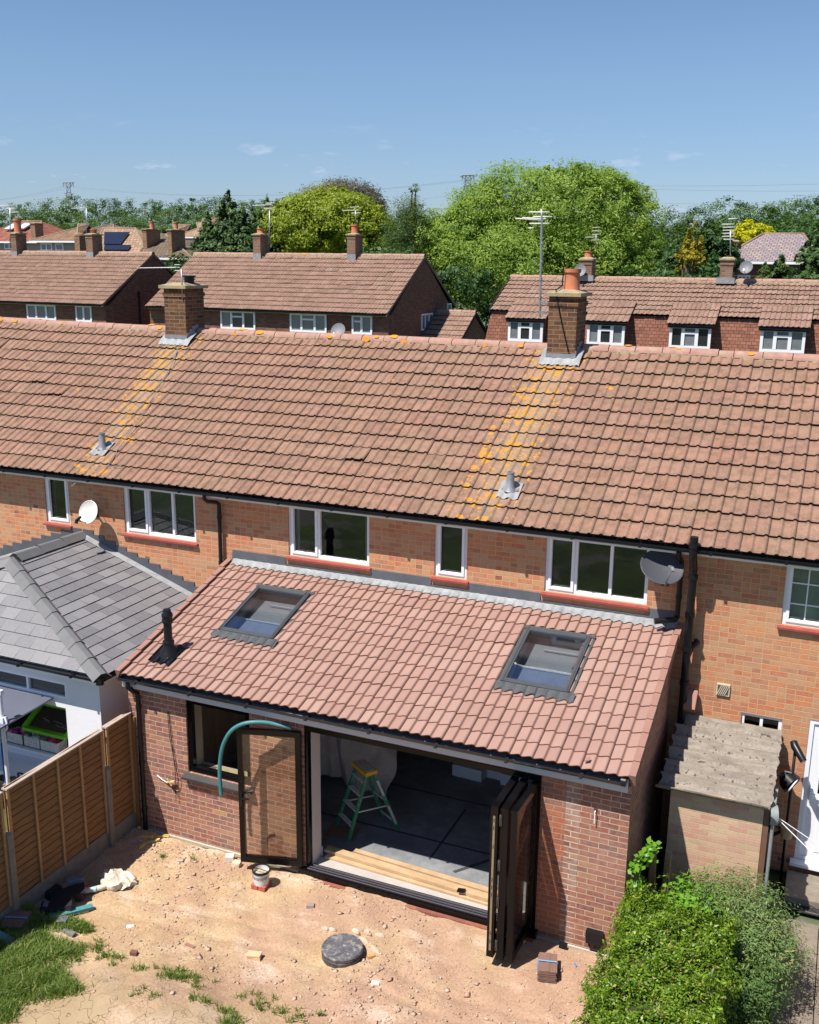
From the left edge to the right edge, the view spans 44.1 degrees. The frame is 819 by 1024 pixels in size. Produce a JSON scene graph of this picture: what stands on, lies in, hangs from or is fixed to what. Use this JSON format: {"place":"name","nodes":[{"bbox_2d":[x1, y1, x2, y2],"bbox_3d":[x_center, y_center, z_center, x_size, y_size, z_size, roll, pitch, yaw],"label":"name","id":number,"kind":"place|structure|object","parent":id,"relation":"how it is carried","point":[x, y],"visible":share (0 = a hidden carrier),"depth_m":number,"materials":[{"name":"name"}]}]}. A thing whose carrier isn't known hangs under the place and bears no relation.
{"place":"outdoors","nodes":[
{"label":"outdoors","id":0,"kind":"place"},
{"bbox_2d":[0,900,95,1023],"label":"grass","id":1,"kind":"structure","parent":0,"point":[31,949],"depth_m":12.18,"materials":[{"name":"plant"}]},
{"bbox_2d":[0,910,32,929],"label":"tile stack","id":2,"kind":"object","parent":1,"relation":"on","point":[16,916],"visible":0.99,"depth_m":12.93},
{"bbox_2d":[74,233,85,250],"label":"chimney stack","id":3,"kind":"object","parent":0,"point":[80,241],"visible":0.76,"depth_m":67.26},
{"bbox_2d":[0,218,174,324],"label":"terraced house","id":4,"kind":"structure","parent":0,"point":[94,282],"depth_m":52.80,"materials":[{"name":"tile"}]},
{"bbox_2d":[26,304,56,319],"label":"window","id":5,"kind":"structure","parent":4,"relation":"in","point":[48,312],"depth_m":51.93,"materials":[{"name":"white plastic"}]},
{"bbox_2d":[75,306,92,321],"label":"window","id":6,"kind":"structure","parent":4,"relation":"in","point":[83,313],"depth_m":50.86,"materials":[{"name":"white plastic"}]},
{"bbox_2d":[0,828,611,1023],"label":"soil","id":7,"kind":"structure","parent":0,"point":[276,925],"depth_m":12.49,"materials":[{"name":"soil"}]},
{"bbox_2d":[45,884,61,899],"bbox_3d":[-4.903,5.169,13.759,0.321,0.213,0.223,13,18,40],"label":"black membrane","id":8,"kind":"object","parent":7,"relation":"on","point":[52,889],"visible":0.43,"depth_m":13.64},
{"bbox_2d":[50,882,83,901],"bbox_3d":[-4.619,5.179,13.601,0.473,0.219,0.260,-4,15,-17],"label":"black membrane","id":9,"kind":"object","parent":8,"relation":"on","point":[76,891],"visible":0.7,"depth_m":13.57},
{"bbox_2d":[40,894,74,914],"bbox_3d":[-4.668,5.224,13.364,0.449,0.191,0.269,-1,14,-5],"label":"black membrane","id":10,"kind":"object","parent":7,"relation":"on","point":[63,903],"visible":0.8,"depth_m":13.32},
{"bbox_2d":[49,903,93,919],"bbox_3d":[-4.443,5.258,13.280,0.561,0.094,0.090,-9,17,-34],"label":"teal strip","id":11,"kind":"object","parent":7,"relation":"on","point":[83,908],"visible":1,"depth_m":13.30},
{"bbox_2d":[66,875,83,886],"bbox_3d":[-4.573,5.097,13.840,0.234,0.228,0.106,-2,14,-11],"label":"grey bag","id":12,"kind":"object","parent":7,"relation":"on","point":[73,880],"visible":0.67,"depth_m":13.79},
{"bbox_2d":[84,868,137,893],"bbox_3d":[-4.112,5.081,13.965,0.705,0.283,0.441,-2,14,-9],"label":"rubble sack","id":13,"kind":"object","parent":7,"relation":"on","point":[115,880],"visible":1,"depth_m":13.84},
{"bbox_2d":[78,850,324,1023],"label":"grass tufts","id":14,"kind":"object","parent":7,"relation":"on","point":[172,975],"visible":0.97,"depth_m":11.76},
{"bbox_2d":[246,950,261,960],"bbox_3d":[-1.925,5.504,12.527,0.179,0.066,0.110,2,14,6],"label":"block offcut","id":15,"kind":"object","parent":7,"relation":"on","point":[254,955],"visible":1,"depth_m":12.49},
{"bbox_2d":[251,880,271,892],"bbox_3d":[-2.042,5.146,13.941,0.216,0.072,0.200,7,15,22],"label":"brick pair","id":16,"kind":"object","parent":7,"relation":"on","point":[261,889],"visible":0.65,"depth_m":13.86},
{"bbox_2d":[252,864,269,886],"bbox_3d":[-2.041,5.004,13.906,0.252,0.216,0.252,7,15,22],"label":"paint bucket","id":17,"kind":"object","parent":16,"relation":"on","point":[261,873],"visible":1,"depth_m":13.84,"materials":[{"name":"white plastic"}]},
{"bbox_2d":[47,832,605,1023],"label":"rubble","id":18,"kind":"object","parent":7,"relation":"on","point":[384,926],"visible":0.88,"depth_m":12.49,"materials":[{"name":"stone"}]},
{"bbox_2d":[321,933,362,967],"bbox_3d":[-0.837,5.486,12.594,0.524,0.165,0.524,7,15,22],"label":"inspection cover","id":19,"kind":"object","parent":7,"relation":"on","point":[342,950],"visible":1,"depth_m":12.50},
{"bbox_2d":[537,952,557,982],"bbox_3d":[1.674,5.529,12.274,0.246,0.170,0.343,3,14,9],"label":"tile stack","id":20,"kind":"object","parent":7,"relation":"on","point":[547,964],"visible":1,"depth_m":12.17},
{"bbox_2d":[0,0,818,226],"label":"sky","id":21,"kind":"structure","parent":0,"point":[205,98],"materials":[{"name":"blue"}]},
{"bbox_2d":[3,226,818,1023],"bbox_3d":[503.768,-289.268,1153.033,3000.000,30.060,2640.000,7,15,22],"label":"ground","id":22,"kind":"structure","parent":0,"point":[775,874],"depth_m":14.42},
{"bbox_2d":[0,689,9,784],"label":"washing line post","id":23,"kind":"object","parent":22,"relation":"on","point":[3,718],"visible":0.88,"depth_m":14.69,"materials":[{"name":"metal"}]},
{"bbox_2d":[0,317,14,334],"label":"terraced house","id":24,"kind":"structure","parent":22,"relation":"on","point":[6,323],"depth_m":22.16,"materials":[{"name":"tile"}]},
{"bbox_2d":[0,220,63,250],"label":"house","id":25,"kind":"structure","parent":22,"relation":"on","point":[48,229],"depth_m":91.24,"materials":[{"name":"orange tile"}]},
{"bbox_2d":[29,222,100,250],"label":"house","id":26,"kind":"structure","parent":22,"relation":"on","point":[61,241],"depth_m":86.27,"materials":[{"name":"brown tile"}]},
{"bbox_2d":[63,182,73,216],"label":"pylon","id":27,"kind":"object","parent":22,"relation":"on","point":[69,190],"visible":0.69,"depth_m":581.25,"materials":[{"name":"metal"}]},
{"bbox_2d":[2,180,801,209],"bbox_3d":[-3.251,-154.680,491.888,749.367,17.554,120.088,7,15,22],"label":"power lines","id":28,"kind":"object","parent":27,"relation":"hanging from","point":[383,188],"visible":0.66,"depth_m":472.63,"materials":[{"name":"metal"}]},
{"bbox_2d":[0,711,141,923],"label":"lap fence","id":29,"kind":"object","parent":22,"relation":"on","point":[74,809],"visible":0.98,"depth_m":13.91,"materials":[{"name":"brown wood"}]},
{"bbox_2d":[0,527,197,776],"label":"slate roofed extension","id":30,"kind":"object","parent":22,"relation":"on","point":[80,616],"visible":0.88,"depth_m":15.88,"materials":[{"name":"tile"}]},
{"bbox_2d":[7,727,31,745],"bbox_3d":[-6.152,3.519,15.967,0.340,0.222,0.208,7,15,22],"label":"storage basket","id":31,"kind":"object","parent":30,"relation":"on","point":[15,735],"visible":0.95,"depth_m":15.91,"materials":[{"name":"white wicker"}]},
{"bbox_2d":[0,669,66,699],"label":"window","id":32,"kind":"structure","parent":30,"relation":"in","point":[29,687],"depth_m":15.58,"materials":[{"name":"white plastic"}]},
{"bbox_2d":[22,732,45,749],"bbox_3d":[-5.870,3.553,15.847,0.340,0.221,0.227,7,15,22],"label":"storage basket","id":33,"kind":"object","parent":30,"relation":"on","point":[33,740],"visible":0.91,"depth_m":15.76,"materials":[{"name":"white plastic"}]},
{"bbox_2d":[22,704,67,739],"bbox_3d":[-5.593,3.274,15.912,0.930,0.297,0.530,7,15,22],"label":"green tray","id":34,"kind":"object","parent":33,"relation":"on","point":[48,720],"visible":0.82,"depth_m":15.91,"materials":[{"name":"plastic"}]},
{"bbox_2d":[40,736,66,753],"bbox_3d":[-5.535,3.593,15.711,0.340,0.217,0.208,7,15,22],"label":"storage basket","id":35,"kind":"object","parent":30,"relation":"on","point":[52,745],"visible":0.96,"depth_m":15.64,"materials":[{"name":"white wicker"}]},
{"bbox_2d":[100,227,142,251],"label":"house","id":36,"kind":"structure","parent":22,"relation":"on","point":[125,239],"depth_m":78.65,"materials":[{"name":"tile"}]},
{"bbox_2d":[0,194,318,235],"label":"woodland","id":37,"kind":"object","parent":22,"relation":"on","point":[139,224],"visible":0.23,"depth_m":462.00,"materials":[{"name":"green plant"}]},
{"bbox_2d":[0,275,320,586],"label":"terraced house","id":38,"kind":"structure","parent":22,"relation":"on","point":[138,435],"depth_m":18.61,"materials":[{"name":"tile"}]},
{"bbox_2d":[43,478,72,528],"bbox_3d":[-6.377,-0.201,18.312,0.630,0.928,0.160,7,15,22],"label":"window","id":39,"kind":"structure","parent":38,"relation":"in","point":[47,481],"depth_m":18.35,"materials":[{"name":"white plastic"}]},
{"bbox_2d":[75,500,98,523],"bbox_3d":[-5.666,0.002,17.694,0.400,0.402,0.561,-4,15,-16],"label":"satellite dish","id":40,"kind":"object","parent":38,"relation":"attached to","point":[88,512],"visible":1,"depth_m":17.71,"materials":[{"name":"grey metal"}]},
{"bbox_2d":[121,488,197,545],"bbox_3d":[-4.299,0.026,17.494,1.580,0.928,0.250,7,15,22],"label":"window","id":41,"kind":"structure","parent":38,"relation":"in","point":[161,514],"depth_m":17.57,"materials":[{"name":"white plastic"}]},
{"bbox_2d":[139,221,198,268],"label":"house","id":42,"kind":"structure","parent":22,"relation":"on","point":[161,246],"depth_m":71.07,"materials":[{"name":"red brick"}]},
{"bbox_2d":[185,222,228,245],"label":"house","id":43,"kind":"structure","parent":22,"relation":"on","point":[190,234],"depth_m":106.20,"materials":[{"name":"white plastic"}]},
{"bbox_2d":[182,189,271,262],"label":"dark conifer","id":44,"kind":"object","parent":22,"relation":"on","point":[238,236],"visible":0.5,"depth_m":61.66,"materials":[{"name":"green plant"}]},
{"bbox_2d":[247,194,292,252],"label":"dark conifer","id":45,"kind":"object","parent":22,"relation":"on","point":[253,221],"visible":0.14,"depth_m":68.02,"materials":[{"name":"green plant"}]},
{"bbox_2d":[145,224,456,336],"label":"terraced house","id":46,"kind":"structure","parent":22,"relation":"on","point":[354,289],"depth_m":47.42,"materials":[{"name":"tile"}]},
{"bbox_2d":[220,311,255,329],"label":"window","id":47,"kind":"structure","parent":46,"relation":"in","point":[228,319],"depth_m":47.40,"materials":[{"name":"white plastic"}]},
{"bbox_2d":[290,313,326,332],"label":"window","id":48,"kind":"structure","parent":46,"relation":"in","point":[313,323],"depth_m":45.96,"materials":[{"name":"white plastic"}]},
{"bbox_2d":[352,316,372,334],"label":"window","id":49,"kind":"structure","parent":46,"relation":"in","point":[360,324],"depth_m":44.90,"materials":[{"name":"white plastic"}]},
{"bbox_2d":[256,182,396,252],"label":"yellow green tree","id":50,"kind":"object","parent":22,"relation":"on","point":[310,215],"visible":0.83,"depth_m":65.60,"materials":[{"name":"green plant"}]},
{"bbox_2d":[296,175,390,217],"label":"purple leaved tree","id":51,"kind":"object","parent":22,"relation":"on","point":[360,188],"visible":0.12,"depth_m":78.05,"materials":[{"name":"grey plant"}]},
{"bbox_2d":[115,549,682,957],"bbox_3d":[1.070,2.547,17.609,7.520,3.945,9.570,7,15,22],"label":"house extension","id":52,"kind":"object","parent":22,"relation":"on","point":[422,663],"visible":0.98,"depth_m":14.26,"materials":[{"name":"tile"}]},
{"bbox_2d":[181,700,253,795],"bbox_3d":[-2.739,3.334,14.438,1.180,1.235,0.210,7,15,22],"label":"window","id":53,"kind":"structure","parent":52,"relation":"in","point":[193,766],"depth_m":14.57,"materials":[{"name":"brown glass"}]},
{"bbox_2d":[325,824,359,840],"bbox_3d":[-1.002,4.801,15.141,0.448,0.012,0.322,4,15,15],"label":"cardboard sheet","id":54,"kind":"object","parent":52,"relation":"on","point":[340,831],"visible":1,"depth_m":15.12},
{"bbox_2d":[320,734,396,797],"bbox_3d":[-1.036,3.667,16.434,1.850,1.657,0.552,7,15,22],"label":"dust sheet","id":55,"kind":"object","parent":52,"relation":"on","point":[338,756],"visible":0.35,"depth_m":16.25,"materials":[{"name":"fabric"}]},
{"bbox_2d":[334,759,399,840],"bbox_3d":[-0.642,4.281,15.155,0.902,1.045,0.462,-6,15,-23],"label":"step ladder","id":56,"kind":"object","parent":52,"relation":"on","point":[366,769],"visible":1,"depth_m":15.08,"materials":[{"name":"metal"}]},
{"bbox_2d":[236,726,541,962],"bbox_3d":[-0.447,4.336,13.253,4.275,2.514,0.923,7,15,22],"label":"folding door","id":57,"kind":"structure","parent":52,"relation":"attached to","point":[511,934],"depth_m":12.90,"materials":[{"name":"metal"}]},
{"bbox_2d":[218,720,291,795],"bbox_3d":[-2.139,3.403,13.886,1.063,1.184,0.108,2,14,7],"label":"curved hose","id":58,"kind":"object","parent":57,"relation":"hanging from","point":[234,728],"visible":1,"depth_m":13.78,"materials":[{"name":"teal plastic"}]},
{"bbox_2d":[236,727,303,866],"bbox_3d":[-1.930,3.968,14.029,0.895,2.050,0.199,2,14,7],"label":"door leaf","id":59,"kind":"structure","parent":57,"relation":"in","point":[252,858],"depth_m":14.00,"materials":[{"name":"brown glass"}]},
{"bbox_2d":[486,775,518,957],"bbox_3d":[1.155,4.381,12.509,0.095,2.050,0.811,7,15,22],"label":"door leaf","id":60,"kind":"structure","parent":57,"relation":"in","point":[506,791],"depth_m":12.18,"materials":[{"name":"brown glass"}]},
{"bbox_2d":[495,777,527,960],"bbox_3d":[1.258,4.396,12.456,0.102,2.050,0.829,7,15,22],"label":"door leaf","id":61,"kind":"structure","parent":57,"relation":"in","point":[504,818],"depth_m":12.24,"materials":[{"name":"brown glass"}]},
{"bbox_2d":[506,781,538,962],"bbox_3d":[1.388,4.410,12.403,0.080,2.050,0.787,7,15,25],"label":"door leaf","id":62,"kind":"structure","parent":57,"relation":"in","point":[513,944],"depth_m":12.29,"materials":[{"name":"brown glass"}]},
{"bbox_2d":[325,853,497,908],"bbox_3d":[0.091,5.107,13.916,2.852,0.045,0.090,7,15,25],"label":"timber board","id":63,"kind":"object","parent":52,"relation":"on","point":[335,858],"visible":0.57,"depth_m":13.99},
{"bbox_2d":[403,862,497,890],"bbox_3d":[0.418,5.078,14.038,2.352,0.050,0.120,7,15,25],"label":"timber board","id":64,"kind":"object","parent":52,"relation":"on","point":[455,877],"visible":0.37,"depth_m":13.96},
{"bbox_2d":[353,848,497,895],"bbox_3d":[0.330,5.034,14.010,2.504,0.045,0.080,7,16,26],"label":"timber board","id":65,"kind":"object","parent":64,"relation":"on","point":[423,871],"visible":0.57,"depth_m":14.07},
{"bbox_2d":[452,763,486,781],"bbox_3d":[1.017,4.300,16.831,0.548,0.200,0.262,7,16,25],"label":"polystyrene block","id":66,"kind":"object","parent":52,"relation":"on","point":[470,773],"depth_m":16.71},
{"bbox_2d":[500,773,534,786],"bbox_3d":[1.777,4.378,16.553,0.508,0.200,0.262,7,16,25],"label":"polystyrene block","id":67,"kind":"object","parent":52,"relation":"on","point":[504,779],"depth_m":16.50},
{"bbox_2d":[626,836,661,900],"bbox_3d":[2.819,4.531,12.322,0.318,1.299,0.336,-8,16,-30],"label":"climbing plant","id":68,"kind":"object","parent":52,"relation":"attached to","point":[646,852],"visible":0.81,"depth_m":12.22,"materials":[{"name":"green plant"}]},
{"bbox_2d":[368,184,441,262],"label":"birch tree","id":69,"kind":"object","parent":22,"relation":"on","point":[405,239],"visible":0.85,"depth_m":60.49,"materials":[{"name":"green plant"}]},
{"bbox_2d":[159,243,719,328],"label":"garden undergrowth","id":70,"kind":"object","parent":22,"relation":"on","point":[469,285],"visible":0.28,"depth_m":55.80,"materials":[{"name":"green plant"}]},
{"bbox_2d":[419,308,486,339],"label":"side wing","id":71,"kind":"structure","parent":22,"relation":"on","point":[456,324],"depth_m":48.38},
{"bbox_2d":[415,156,670,322],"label":"willow tree","id":72,"kind":"object","parent":22,"relation":"on","point":[501,239],"visible":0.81,"depth_m":58.03,"materials":[{"name":"green plant"}]},
{"bbox_2d":[376,194,818,277],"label":"woodland","id":73,"kind":"object","parent":22,"relation":"on","point":[805,219],"visible":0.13,"depth_m":344.70,"materials":[{"name":"green plant"}]},
{"bbox_2d":[485,251,818,354],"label":"chalet row","id":74,"kind":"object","parent":22,"relation":"on","point":[726,310],"visible":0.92,"depth_m":34.16,"materials":[{"name":"tile"}]},
{"bbox_2d":[733,261,752,273],"bbox_3d":[11.394,-8.341,34.426,0.422,0.445,0.787,-2,14,-10],"label":"satellite dish","id":75,"kind":"object","parent":74,"relation":"attached to","point":[746,267],"visible":1,"depth_m":34.36,"materials":[{"name":"grey metal"}]},
{"bbox_2d":[647,840,656,912],"bbox_3d":[3.089,4.795,12.859,0.125,1.330,0.080,7,15,22],"label":"old post","id":76,"kind":"object","parent":22,"relation":"on","point":[652,874],"visible":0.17,"depth_m":12.79,"materials":[{"name":"brown wood"}]},
{"bbox_2d":[571,879,745,1023],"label":"hedge","id":77,"kind":"object","parent":22,"relation":"on","point":[667,965],"visible":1,"depth_m":10.65,"materials":[{"name":"green plant"}]},
{"bbox_2d":[661,845,671,901],"bbox_3d":[3.236,4.826,12.823,0.100,1.290,0.080,7,15,22],"label":"old post","id":78,"kind":"object","parent":22,"relation":"on","point":[667,862],"visible":0.47,"depth_m":12.71,"materials":[{"name":"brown wood"}]},
{"bbox_2d":[660,241,683,269],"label":"dark conifer","id":79,"kind":"object","parent":22,"relation":"on","point":[671,260],"visible":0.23,"depth_m":54.35,"materials":[{"name":"green plant"}]},
{"bbox_2d":[674,248,702,277],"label":"golden shrub","id":80,"kind":"object","parent":22,"relation":"on","point":[694,256],"visible":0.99,"depth_m":50.98,"materials":[{"name":"yellow plant"}]},
{"bbox_2d":[675,221,707,276],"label":"golden conifer","id":81,"kind":"object","parent":22,"relation":"on","point":[693,245],"visible":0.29,"depth_m":53.36,"materials":[{"name":"yellow plant"}]},
{"bbox_2d":[647,867,741,925],"bbox_3d":[3.420,4.982,12.259,1.161,1.276,1.153,7,15,22],"label":"bramble","id":82,"kind":"object","parent":22,"relation":"on","point":[685,901],"visible":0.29,"depth_m":12.11,"materials":[{"name":"green plant"}]},
{"bbox_2d":[680,224,744,275],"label":"green tree","id":83,"kind":"object","parent":22,"relation":"on","point":[716,246],"visible":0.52,"depth_m":54.63,"materials":[{"name":"green plant"}]},
{"bbox_2d":[655,689,781,917],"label":"outhouse","id":84,"kind":"structure","parent":22,"relation":"on","point":[719,778],"depth_m":13.02,"materials":[{"name":"brick"}]},
{"bbox_2d":[762,788,777,917],"bbox_3d":[4.640,4.512,13.047,0.030,1.780,0.630,7,15,22],"label":"drainpipe","id":85,"kind":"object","parent":84,"relation":"in","point":[776,792],"depth_m":12.76,"materials":[{"name":"grey paint"}]},
{"bbox_2d":[769,805,818,859],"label":"line reel","id":86,"kind":"object","parent":84,"relation":"attached to","point":[774,818],"visible":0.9,"depth_m":12.54,"materials":[{"name":"grey plastic"}]},
{"bbox_2d":[623,218,818,267],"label":"suburban trees","id":87,"kind":"object","parent":22,"relation":"on","point":[667,251],"visible":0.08,"depth_m":134.14,"materials":[{"name":"green plant"}]},
{"bbox_2d":[665,858,815,1023],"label":"grey green shrub","id":88,"kind":"object","parent":22,"relation":"on","point":[761,942],"visible":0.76,"depth_m":11.52,"materials":[{"name":"green plant"}]},
{"bbox_2d":[676,351,818,876],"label":"terraced house","id":89,"kind":"structure","parent":22,"relation":"on","point":[750,646],"depth_m":13.98,"materials":[{"name":"tile"}]},
{"bbox_2d":[741,712,781,729],"bbox_3d":[4.914,3.038,14.132,0.540,0.460,0.070,7,15,22],"label":"window","id":90,"kind":"structure","parent":89,"relation":"in","point":[742,714],"depth_m":14.07,"materials":[{"name":"white plastic"}]},
{"bbox_2d":[777,567,818,634],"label":"window","id":91,"kind":"structure","parent":89,"relation":"in","point":[801,591],"depth_m":13.57,"materials":[{"name":"white plastic"}]},
{"bbox_2d":[789,719,818,871],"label":"back door","id":92,"kind":"structure","parent":89,"relation":"in","point":[808,821],"depth_m":14.07,"materials":[{"name":"white plastic"}]},
{"bbox_2d":[728,1012,771,1023],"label":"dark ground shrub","id":93,"kind":"object","parent":22,"relation":"on","point":[755,1022],"visible":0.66,"depth_m":11.11,"materials":[{"name":"green plant"}]},
{"bbox_2d":[731,218,775,244],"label":"yellow tree","id":94,"kind":"object","parent":22,"relation":"on","point":[743,233],"visible":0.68,"depth_m":61.13,"materials":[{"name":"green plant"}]},
{"bbox_2d":[755,262,771,278],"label":"young conifer","id":95,"kind":"object","parent":22,"relation":"on","point":[764,271],"visible":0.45,"depth_m":40.18,"materials":[{"name":"green plant"}]},
{"bbox_2d":[732,233,812,278],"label":"house","id":96,"kind":"structure","parent":22,"relation":"on","point":[759,250],"depth_m":57.87,"materials":[{"name":"tile"}]},
{"bbox_2d":[777,740,806,883],"bbox_3d":[5.156,4.131,13.822,0.139,2.194,0.445,-8,16,-30],"label":"drainpipe","id":97,"kind":"object","parent":22,"relation":"on","point":[797,751],"visible":0.94,"depth_m":13.69,"materials":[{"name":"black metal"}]},
{"bbox_2d":[780,824,793,839],"bbox_3d":[5.137,4.364,13.760,0.180,0.150,0.180,7,15,22],"label":"hanging pot","id":98,"kind":"object","parent":97,"relation":"hanging from","point":[785,833],"visible":0.9,"depth_m":13.71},
{"bbox_2d":[779,772,800,791],"bbox_3d":[5.168,3.683,13.744,0.275,0.299,0.303,7,15,22],"label":"flood lamp","id":99,"kind":"object","parent":97,"relation":"attached to","point":[788,781],"visible":0.97,"depth_m":13.67,"materials":[{"name":"black metal"}]},
{"bbox_2d":[766,885,818,916],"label":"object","id":100,"kind":"object","parent":22,"relation":"on","point":[812,911],"depth_m":13.56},
{"bbox_2d":[770,227,818,280],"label":"spreading conifer","id":101,"kind":"object","parent":22,"relation":"on","point":[809,265],"visible":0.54,"depth_m":40.84,"materials":[{"name":"green plant"}]},
{"bbox_2d":[784,869,818,908],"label":"door step","id":102,"kind":"object","parent":22,"relation":"on","point":[804,887],"depth_m":13.78,"materials":[{"name":"grey concrete"}]},
{"bbox_2d":[211,267,734,844],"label":"terraced house","id":103,"kind":"structure","parent":0,"point":[565,463],"depth_m":16.14,"materials":[{"name":"tile"}]},
{"bbox_2d":[285,507,370,570],"bbox_3d":[-1.279,0.374,16.235,1.540,0.928,0.250,7,15,22],"label":"window","id":104,"kind":"structure","parent":103,"relation":"in","point":[294,513],"depth_m":16.33,"materials":[{"name":"white plastic"}]},
{"bbox_2d":[430,525,468,584],"bbox_3d":[0.635,0.606,15.390,0.610,0.928,0.160,7,15,22],"label":"window","id":105,"kind":"structure","parent":103,"relation":"in","point":[438,540],"depth_m":15.42,"materials":[{"name":"white plastic"}]},
{"bbox_2d":[515,209,551,316],"bbox_3d":[2.133,-4.240,17.251,0.736,1.792,0.054,7,15,22],"label":"tv aerial","id":106,"kind":"object","parent":103,"relation":"attached to","point":[541,219],"visible":0.95,"depth_m":17.13,"materials":[{"name":"grey metal"}]},
{"bbox_2d":[540,538,649,609],"bbox_3d":[2.705,0.832,14.575,1.580,0.928,0.250,7,15,22],"label":"window","id":107,"kind":"structure","parent":103,"relation":"in","point":[550,542],"depth_m":14.64,"materials":[{"name":"white plastic"}]},
{"bbox_2d":[640,551,683,585],"bbox_3d":[3.500,0.846,13.777,0.575,0.535,0.662,-10,17,-36],"label":"satellite dish","id":108,"kind":"object","parent":103,"relation":"attached to","point":[664,568],"visible":0.96,"depth_m":13.83,"materials":[{"name":"grey metal"}]},
{"bbox_2d":[770,917,818,1023],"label":"paving","id":109,"kind":"structure","parent":0,"point":[796,1013],"depth_m":12.05,"materials":[{"name":"concrete"}]},
{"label":"timber board","id":110,"kind":"object","parent":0,"visible":0},
{"bbox_2d":[324,845,487,901],"bbox_3d":[0.076,5.036,13.989,2.854,0.045,0.120,7,16,26],"label":"timber board","id":111,"kind":"object","parent":110,"relation":"on","point":[414,875],"visible":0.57,"depth_m":14.02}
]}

